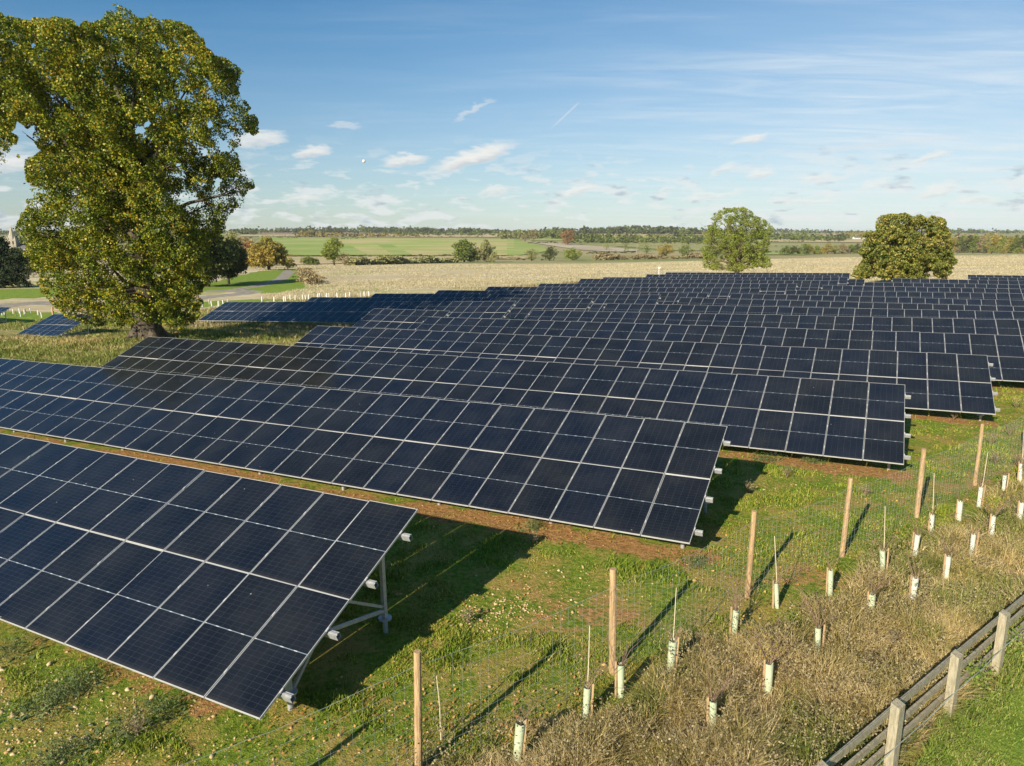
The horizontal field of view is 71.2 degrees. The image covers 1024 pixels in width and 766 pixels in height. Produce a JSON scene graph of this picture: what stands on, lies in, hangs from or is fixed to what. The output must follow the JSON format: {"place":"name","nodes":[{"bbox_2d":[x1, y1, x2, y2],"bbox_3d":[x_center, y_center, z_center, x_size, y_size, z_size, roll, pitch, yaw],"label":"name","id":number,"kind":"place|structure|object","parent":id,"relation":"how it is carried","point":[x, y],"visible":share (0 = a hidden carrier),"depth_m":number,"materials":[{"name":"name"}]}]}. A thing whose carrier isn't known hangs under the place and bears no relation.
{"place":"outdoors","nodes":[
{"label":"outdoors","id":0,"kind":"place"},
{"bbox_2d":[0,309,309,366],"bbox_3d":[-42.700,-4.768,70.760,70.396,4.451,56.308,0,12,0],"label":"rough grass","id":1,"kind":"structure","parent":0,"point":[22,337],"depth_m":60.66,"materials":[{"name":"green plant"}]},
{"bbox_2d":[259,236,365,254],"bbox_3d":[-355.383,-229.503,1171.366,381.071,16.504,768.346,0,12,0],"label":"field","id":2,"kind":"structure","parent":0,"point":[300,246],"depth_m":1025.65,"materials":[{"name":"plant"}]},
{"bbox_2d":[259,232,381,234],"bbox_3d":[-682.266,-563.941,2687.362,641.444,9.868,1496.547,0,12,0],"label":"field","id":3,"kind":"structure","parent":0,"point":[277,233],"depth_m":2336.04,"materials":[{"name":"green plant"}]},
{"bbox_2d":[249,255,526,264],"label":"field","id":4,"kind":"structure","parent":0,"point":[322,260],"depth_m":671.42,"materials":[{"name":"green plant"}]},
{"bbox_2d":[375,243,410,254],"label":"field","id":5,"kind":"structure","parent":0,"point":[393,249],"depth_m":946.25,"materials":[{"name":"green plant"}]},
{"bbox_2d":[309,238,513,254],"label":"field","id":6,"kind":"structure","parent":0,"point":[422,246],"depth_m":1104.36,"materials":[{"name":"plant"}]},
{"bbox_2d":[241,233,647,236],"bbox_3d":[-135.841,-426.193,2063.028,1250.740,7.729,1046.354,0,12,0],"label":"field","id":7,"kind":"structure","parent":0,"point":[390,235],"depth_m":1780.88,"materials":[{"name":"green plant"}]},
{"bbox_2d":[0,230,1023,765],"bbox_3d":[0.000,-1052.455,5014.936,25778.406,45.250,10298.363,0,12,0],"label":"ground","id":8,"kind":"structure","parent":0,"point":[252,284],"depth_m":15.04,"materials":[{"name":"green plant"}]},
{"bbox_2d":[0,236,21,287],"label":"fir tree","id":9,"kind":"object","parent":8,"relation":"on","point":[4,247],"visible":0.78,"depth_m":152.15,"materials":[{"name":"green plant"}]},
{"bbox_2d":[3,247,33,287],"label":"fir tree","id":10,"kind":"object","parent":8,"relation":"on","point":[15,258],"visible":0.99,"depth_m":152.72,"materials":[{"name":"green plant"}]},
{"bbox_2d":[0,628,47,667],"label":"thistle","id":11,"kind":"object","parent":8,"relation":"on","point":[14,648],"visible":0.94,"depth_m":13.12,"materials":[{"name":"green plant"}]},
{"bbox_2d":[0,676,75,734],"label":"thistle","id":12,"kind":"object","parent":8,"relation":"on","point":[34,713],"visible":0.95,"depth_m":11.36,"materials":[{"name":"green plant"}]},
{"bbox_2d":[4,731,91,765],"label":"thistle","id":13,"kind":"object","parent":8,"relation":"on","point":[50,756],"visible":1,"depth_m":10.35,"materials":[{"name":"green plant"}]},
{"bbox_2d":[20,676,85,718],"bbox_3d":[-7.416,5.013,11.673,0.948,0.399,0.860,-3,12,-15],"label":"thistle","id":14,"kind":"object","parent":8,"relation":"on","point":[58,693],"visible":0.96,"depth_m":11.66,"materials":[{"name":"green plant"}]},
{"bbox_2d":[16,314,90,336],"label":"solar table","id":15,"kind":"object","parent":8,"relation":"on","point":[51,325],"visible":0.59,"depth_m":72.37,"materials":[{"name":"glass"}]},
{"bbox_2d":[31,656,114,708],"bbox_3d":[-7.381,4.940,12.070,1.348,0.379,1.272,0,12,0],"label":"thistle","id":16,"kind":"object","parent":8,"relation":"on","point":[79,685],"visible":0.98,"depth_m":12.07,"materials":[{"name":"green plant"}]},
{"bbox_2d":[38,698,174,765],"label":"thistle","id":17,"kind":"object","parent":8,"relation":"on","point":[117,732],"visible":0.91,"depth_m":10.71,"materials":[{"name":"green plant"}]},
{"bbox_2d":[0,3,258,341],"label":"oak tree","id":18,"kind":"object","parent":8,"relation":"on","point":[126,186],"visible":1,"depth_m":49.98,"materials":[{"name":"green plant"}]},
{"bbox_2d":[121,706,152,739],"bbox_3d":[-5.644,5.138,10.807,0.459,0.397,0.561,-7,14,-31],"label":"dead weed","id":19,"kind":"object","parent":8,"relation":"on","point":[136,730],"visible":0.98,"depth_m":10.76,"materials":[{"name":"beige plant"}]},
{"bbox_2d":[117,683,197,732],"bbox_3d":[-5.620,5.062,11.334,1.208,0.369,1.009,-5,13,-21],"label":"thistle","id":20,"kind":"object","parent":8,"relation":"on","point":[162,708],"visible":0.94,"depth_m":11.35,"materials":[{"name":"green plant"}]},
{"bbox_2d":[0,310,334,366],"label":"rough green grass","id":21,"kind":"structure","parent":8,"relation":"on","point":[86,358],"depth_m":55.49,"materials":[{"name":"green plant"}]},
{"bbox_2d":[0,433,417,719],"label":"solar table","id":22,"kind":"object","parent":8,"relation":"on","point":[236,593],"visible":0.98,"depth_m":13.46,"materials":[{"name":"glass"}]},
{"bbox_2d":[178,227,239,286],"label":"chestnut tree","id":23,"kind":"object","parent":8,"relation":"on","point":[223,257],"visible":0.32,"depth_m":155.57,"materials":[{"name":"green plant"}]},
{"bbox_2d":[218,237,249,283],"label":"chestnut tree","id":24,"kind":"object","parent":8,"relation":"on","point":[229,273],"visible":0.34,"depth_m":167.27,"materials":[{"name":"green plant"}]},
{"bbox_2d":[246,235,296,269],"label":"chestnut tree","id":25,"kind":"object","parent":8,"relation":"on","point":[268,252],"visible":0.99,"depth_m":256.96,"materials":[{"name":"plant"}]},
{"bbox_2d":[292,267,326,284],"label":"hedge","id":26,"kind":"object","parent":8,"relation":"on","point":[306,276],"visible":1,"depth_m":168.51,"materials":[{"name":"brown plant"}]},
{"bbox_2d":[320,237,343,264],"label":"ash tree","id":27,"kind":"object","parent":8,"relation":"on","point":[332,248],"visible":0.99,"depth_m":386.34,"materials":[{"name":"green plant"}]},
{"bbox_2d":[292,230,419,236],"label":"woodland","id":28,"kind":"object","parent":8,"relation":"on","point":[319,233],"visible":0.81,"depth_m":1634.82,"materials":[{"name":"green plant"}]},
{"bbox_2d":[198,301,515,325],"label":"solar table","id":29,"kind":"object","parent":8,"relation":"on","point":[337,312],"visible":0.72,"depth_m":74.00,"materials":[{"name":"glass"}]},
{"bbox_2d":[0,358,730,548],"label":"solar table","id":30,"kind":"object","parent":8,"relation":"on","point":[601,471],"visible":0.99,"depth_m":21.76,"materials":[{"name":"glass"}]},
{"bbox_2d":[163,276,613,328],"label":"brown stalks","id":31,"kind":"object","parent":8,"relation":"on","point":[279,325],"visible":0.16,"depth_m":75.62,"materials":[{"name":"brown plant"}]},
{"bbox_2d":[258,225,522,232],"bbox_3d":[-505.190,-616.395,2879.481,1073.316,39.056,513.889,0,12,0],"label":"woodland","id":32,"kind":"object","parent":8,"relation":"on","point":[345,228],"visible":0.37,"depth_m":2723.64,"materials":[{"name":"green plant"}]},
{"bbox_2d":[352,308,449,329],"bbox_3d":[-9.571,-4.283,61.781,8.408,2.309,4.480,5,35,27],"label":"solar table","id":33,"kind":"object","parent":8,"relation":"on","point":[409,319],"visible":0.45,"depth_m":61.72,"materials":[{"name":"glass"}]},
{"bbox_2d":[345,254,460,264],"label":"hedge","id":34,"kind":"object","parent":8,"relation":"on","point":[387,259],"visible":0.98,"depth_m":439.57,"materials":[{"name":"green plant"}]},
{"bbox_2d":[0,450,882,765],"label":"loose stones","id":35,"kind":"object","parent":8,"relation":"on","point":[524,608],"visible":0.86,"depth_m":11.89,"materials":[{"name":"grey stone"}]},
{"bbox_2d":[306,297,593,319],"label":"solar table","id":36,"kind":"object","parent":8,"relation":"on","point":[523,308],"visible":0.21,"depth_m":73.79,"materials":[{"name":"glass"}]},
{"bbox_2d":[451,237,479,261],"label":"broad tree","id":37,"kind":"object","parent":8,"relation":"on","point":[464,249],"visible":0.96,"depth_m":527.97,"materials":[{"name":"green plant"}]},
{"bbox_2d":[474,239,498,261],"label":"broad tree","id":38,"kind":"object","parent":8,"relation":"on","point":[485,250],"visible":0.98,"depth_m":530.24,"materials":[{"name":"green plant"}]},
{"bbox_2d":[101,337,910,469],"bbox_3d":[-4.753,0.782,33.334,40.720,2.309,4.480,5,35,27],"label":"solar table","id":39,"kind":"object","parent":8,"relation":"on","point":[636,392],"visible":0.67,"depth_m":28.90,"materials":[{"name":"glass"}]},
{"bbox_2d":[371,293,660,311],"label":"solar table","id":40,"kind":"object","parent":8,"relation":"on","point":[601,301],"visible":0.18,"depth_m":81.03,"materials":[{"name":"glass"}]},
{"bbox_2d":[513,693,538,763],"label":"tree shelter","id":41,"kind":"object","parent":8,"relation":"on","point":[521,736],"visible":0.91,"depth_m":10.16,"materials":[{"name":"white plastic"}]},
{"bbox_2d":[435,290,708,303],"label":"solar table","id":42,"kind":"object","parent":8,"relation":"on","point":[669,298],"visible":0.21,"depth_m":88.10,"materials":[{"name":"glass"}]},
{"bbox_2d":[460,225,706,233],"bbox_3d":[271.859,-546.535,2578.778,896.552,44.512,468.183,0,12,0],"label":"woodland","id":43,"kind":"object","parent":8,"relation":"on","point":[620,231],"visible":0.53,"depth_m":2402.47,"materials":[{"name":"green plant"}]},
{"bbox_2d":[575,625,607,717],"bbox_3d":[1.290,4.574,11.133,0.383,1.556,0.676,-8,14,-34],"label":"tree shelter","id":44,"kind":"object","parent":8,"relation":"on","point":[587,695],"visible":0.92,"depth_m":11.15,"materials":[{"name":"white plastic"}]},
{"bbox_2d":[497,229,704,239],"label":"woodland","id":45,"kind":"object","parent":8,"relation":"on","point":[512,234],"visible":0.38,"depth_m":1434.11,"materials":[{"name":"green plant"}]},
{"bbox_2d":[179,417,1023,765],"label":"wire fence","id":46,"kind":"object","parent":8,"relation":"on","point":[417,727],"visible":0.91,"depth_m":12.40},
{"bbox_2d":[485,287,760,298],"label":"solar table","id":47,"kind":"object","parent":8,"relation":"on","point":[724,293],"visible":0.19,"depth_m":93.88,"materials":[{"name":"glass"}]},
{"bbox_2d":[605,626,642,698],"bbox_3d":[1.810,4.568,11.643,0.757,1.359,0.402,-8,14,-32],"label":"tree shelter","id":48,"kind":"object","parent":8,"relation":"on","point":[619,673],"visible":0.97,"depth_m":11.60,"materials":[{"name":"white plastic"}]},
{"bbox_2d":[573,234,702,243],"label":"woodland","id":49,"kind":"object","parent":8,"relation":"on","point":[660,239],"visible":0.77,"depth_m":1239.48,"materials":[{"name":"green plant"}]},
{"bbox_2d":[258,255,1023,301],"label":"meadow grass","id":50,"kind":"structure","parent":8,"relation":"on","point":[415,284],"depth_m":206.30,"materials":[{"name":"plant"}]},
{"bbox_2d":[293,326,999,420],"bbox_3d":[3.134,-0.382,38.769,38.412,2.309,4.480,4,35,27],"label":"solar table","id":51,"kind":"object","parent":8,"relation":"on","point":[971,378],"visible":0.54,"depth_m":35.21,"materials":[{"name":"glass"}]},
{"bbox_2d":[592,252,702,259],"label":"hedge","id":52,"kind":"object","parent":8,"relation":"on","point":[609,256],"visible":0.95,"depth_m":634.60,"materials":[{"name":"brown plant"}]},
{"bbox_2d":[538,283,797,294],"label":"solar table","id":53,"kind":"object","parent":8,"relation":"on","point":[773,289],"visible":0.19,"depth_m":98.75,"materials":[{"name":"glass"}]},
{"bbox_2d":[661,588,686,671],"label":"tree shelter","id":54,"kind":"object","parent":8,"relation":"on","point":[673,643],"visible":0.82,"depth_m":12.28,"materials":[{"name":"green plastic"}]},
{"bbox_2d":[578,279,838,290],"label":"solar table","id":55,"kind":"object","parent":8,"relation":"on","point":[814,285],"visible":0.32,"depth_m":105.77,"materials":[{"name":"glass"}]},
{"bbox_2d":[401,472,1023,765],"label":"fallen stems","id":56,"kind":"object","parent":8,"relation":"on","point":[798,684],"visible":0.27,"depth_m":11.81,"materials":[{"name":"beige plant"}]},
{"bbox_2d":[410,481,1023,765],"bbox_3d":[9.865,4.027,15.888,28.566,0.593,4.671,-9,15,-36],"label":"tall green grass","id":57,"kind":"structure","parent":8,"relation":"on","point":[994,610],"depth_m":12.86,"materials":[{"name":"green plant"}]},
{"bbox_2d":[692,644,741,731],"bbox_3d":[3.043,4.710,10.732,0.793,1.460,0.600,12,17,44],"label":"tree shelter","id":58,"kind":"object","parent":8,"relation":"on","point":[711,705],"visible":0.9,"depth_m":10.74,"materials":[{"name":"white plastic"}]},
{"bbox_2d":[415,317,1023,381],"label":"solar table","id":59,"kind":"object","parent":8,"relation":"on","point":[1008,350],"visible":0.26,"depth_m":41.94,"materials":[{"name":"glass"}]},
{"bbox_2d":[603,277,848,288],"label":"solar table","id":60,"kind":"object","parent":8,"relation":"on","point":[842,281],"visible":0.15,"depth_m":111.54,"materials":[{"name":"glass"}]},
{"bbox_2d":[700,207,773,272],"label":"ash tree","id":61,"kind":"object","parent":8,"relation":"on","point":[739,237],"visible":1,"depth_m":144.85,"materials":[{"name":"green plant"}]},
{"bbox_2d":[720,565,757,634],"bbox_3d":[4.145,4.126,13.499,0.611,1.458,0.862,-5,13,-22],"label":"tree shelter","id":62,"kind":"object","parent":8,"relation":"on","point":[735,608],"visible":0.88,"depth_m":13.45,"materials":[{"name":"white plastic"}]},
{"bbox_2d":[645,274,838,278],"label":"solar table","id":63,"kind":"object","parent":8,"relation":"on","point":[672,275],"visible":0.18,"depth_m":120.77,"materials":[{"name":"glass"}]},
{"bbox_2d":[665,272,849,282],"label":"solar table","id":64,"kind":"object","parent":8,"relation":"on","point":[839,274],"visible":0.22,"depth_m":125.60,"materials":[{"name":"glass"}]},
{"bbox_2d":[737,611,799,693],"bbox_3d":[4.149,4.467,11.795,1.074,1.497,0.644,-3,12,-16],"label":"tree shelter","id":65,"kind":"object","parent":8,"relation":"on","point":[768,669],"visible":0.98,"depth_m":11.76,"materials":[{"name":"white plastic"}]},
{"bbox_2d":[525,310,1023,354],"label":"solar table","id":66,"kind":"object","parent":8,"relation":"on","point":[979,326],"visible":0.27,"depth_m":49.56,"materials":[{"name":"glass"}]},
{"bbox_2d":[767,536,791,608],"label":"tree shelter","id":67,"kind":"object","parent":8,"relation":"on","point":[775,591],"visible":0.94,"depth_m":14.43,"materials":[{"name":"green plastic"}]},
{"bbox_2d":[749,232,849,240],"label":"woodland","id":68,"kind":"object","parent":8,"relation":"on","point":[827,237],"visible":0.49,"depth_m":1626.59,"materials":[{"name":"green plant"}]},
{"bbox_2d":[602,303,1023,331],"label":"solar table","id":69,"kind":"object","parent":8,"relation":"on","point":[813,311],"visible":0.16,"depth_m":57.92,"materials":[{"name":"glass"}]},
{"bbox_2d":[793,584,838,653],"bbox_3d":[5.366,4.268,12.768,0.810,1.484,0.893,0,12,0],"label":"tree shelter","id":70,"kind":"object","parent":8,"relation":"on","point":[817,631],"visible":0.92,"depth_m":12.82,"materials":[{"name":"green plastic"}]},
{"bbox_2d":[818,541,847,595],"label":"tree shelter","id":71,"kind":"object","parent":8,"relation":"on","point":[829,575],"visible":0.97,"depth_m":14.90,"materials":[{"name":"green plastic"}]},
{"bbox_2d":[677,298,1023,318],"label":"solar table","id":72,"kind":"object","parent":8,"relation":"on","point":[741,302],"visible":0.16,"depth_m":64.94,"materials":[{"name":"glass"}]},
{"bbox_2d":[700,228,1022,233],"bbox_3d":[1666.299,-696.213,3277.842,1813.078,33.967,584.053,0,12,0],"label":"woodland","id":73,"kind":"object","parent":8,"relation":"on","point":[950,230],"visible":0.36,"depth_m":3166.24,"materials":[{"name":"green plant"}]},
{"bbox_2d":[848,552,894,614],"bbox_3d":[7.086,3.992,13.954,0.766,1.534,0.844,-6,13,-27],"label":"tree shelter","id":74,"kind":"object","parent":8,"relation":"on","point":[870,595],"visible":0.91,"depth_m":13.97,"materials":[{"name":"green plastic"}]},
{"bbox_2d":[729,293,1023,307],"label":"solar table","id":75,"kind":"object","parent":8,"relation":"on","point":[982,302],"visible":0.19,"depth_m":71.32,"materials":[{"name":"glass"}]},
{"bbox_2d":[871,517,900,572],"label":"tree shelter","id":76,"kind":"object","parent":8,"relation":"on","point":[883,555],"visible":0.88,"depth_m":15.92,"materials":[{"name":"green plastic"}]},
{"bbox_2d":[850,212,957,279],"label":"chestnut tree","id":77,"kind":"object","parent":8,"relation":"on","point":[907,251],"visible":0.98,"depth_m":111.49,"materials":[{"name":"green plant"}]},
{"bbox_2d":[784,290,1023,301],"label":"solar table","id":78,"kind":"object","parent":8,"relation":"on","point":[999,296],"visible":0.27,"depth_m":78.27,"materials":[{"name":"glass"}]},
{"bbox_2d":[902,513,927,555],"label":"tree shelter","id":79,"kind":"object","parent":8,"relation":"on","point":[915,545],"visible":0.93,"depth_m":16.77,"materials":[{"name":"white plastic"}]},
{"bbox_2d":[816,595,1023,765],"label":"rail fence","id":80,"kind":"object","parent":8,"relation":"on","point":[897,715],"visible":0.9,"depth_m":10.77,"materials":[{"name":"grey wood"}]},
{"bbox_2d":[905,547,934,601],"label":"tree shelter","id":81,"kind":"object","parent":8,"relation":"on","point":[912,587],"visible":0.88,"depth_m":14.68,"materials":[{"name":"white plastic"}]},
{"bbox_2d":[821,285,1023,297],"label":"solar table","id":82,"kind":"object","parent":8,"relation":"on","point":[910,289],"visible":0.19,"depth_m":85.64,"materials":[{"name":"glass"}]},
{"bbox_2d":[863,282,1023,293],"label":"solar table","id":83,"kind":"object","parent":8,"relation":"on","point":[946,285],"visible":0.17,"depth_m":92.07,"materials":[{"name":"glass"}]},
{"bbox_2d":[937,528,966,578],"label":"tree shelter","id":84,"kind":"object","parent":8,"relation":"on","point":[946,561],"visible":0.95,"depth_m":15.65,"materials":[{"name":"white plastic"}]},
{"bbox_2d":[891,278,1023,284],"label":"solar table","id":85,"kind":"object","parent":8,"relation":"on","point":[933,281],"visible":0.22,"depth_m":99.13,"materials":[{"name":"glass"}]},
{"bbox_2d":[934,645,1011,710],"bbox_3d":[7.523,4.688,11.750,0.927,0.937,1.036,-9,15,-37],"label":"nettle clump","id":86,"kind":"object","parent":8,"relation":"on","point":[972,672],"visible":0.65,"depth_m":11.65,"materials":[{"name":"green plant"}]},
{"bbox_2d":[963,501,987,556],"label":"tree shelter","id":87,"kind":"object","parent":8,"relation":"on","point":[973,538],"visible":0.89,"depth_m":16.52,"materials":[{"name":"white plastic"}]},
{"bbox_2d":[972,453,1001,506],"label":"tree shelter","id":88,"kind":"object","parent":8,"relation":"on","point":[979,496],"visible":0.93,"depth_m":19.84,"materials":[{"name":"white plastic"}]},
{"bbox_2d":[975,481,1020,535],"bbox_3d":[12.006,3.217,17.825,0.836,1.484,1.103,-6,13,-26],"label":"tree shelter","id":89,"kind":"object","parent":8,"relation":"on","point":[992,518],"visible":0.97,"depth_m":17.78,"materials":[{"name":"white plastic"}]},
{"bbox_2d":[979,612,1023,665],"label":"nettle clump","id":90,"kind":"object","parent":8,"relation":"on","point":[1016,645],"visible":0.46,"depth_m":12.69,"materials":[{"name":"green plant"}]},
{"bbox_2d":[0,0,1023,230],"label":"sky","id":91,"kind":"structure","parent":0,"point":[836,115],"materials":[{"name":"blue"}]},
{"bbox_2d":[507,239,548,255],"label":"field","id":92,"kind":"structure","parent":0,"point":[520,247],"depth_m":1023.68,"materials":[{"name":"green plant"}]},
{"bbox_2d":[97,391,1023,765],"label":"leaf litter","id":93,"kind":"object","parent":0,"point":[517,617],"visible":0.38,"depth_m":14.00,"materials":[{"name":"brown plant"}]},
{"bbox_2d":[533,242,638,251],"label":"field","id":94,"kind":"structure","parent":0,"point":[587,247],"depth_m":1027.89,"materials":[{"name":"plant"}]},
{"bbox_2d":[392,455,1023,765],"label":"tall dry grass","id":95,"kind":"structure","parent":0,"point":[829,664],"depth_m":11.86,"materials":[{"name":"beige plant"}]},
{"bbox_2d":[759,239,863,241],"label":"field","id":96,"kind":"structure","parent":0,"point":[832,240],"depth_m":1527.05,"materials":[{"name":"plant"}]},
{"bbox_2d":[616,242,1022,251],"bbox_3d":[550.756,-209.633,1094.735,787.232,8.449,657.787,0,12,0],"label":"field","id":97,"kind":"structure","parent":0,"point":[773,247],"depth_m":1144.94,"materials":[{"name":"plant"}]},
{"bbox_2d":[874,643,1023,765],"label":"lawn grass","id":98,"kind":"structure","parent":0,"point":[935,748],"depth_m":10.94,"materials":[{"name":"green plant"}]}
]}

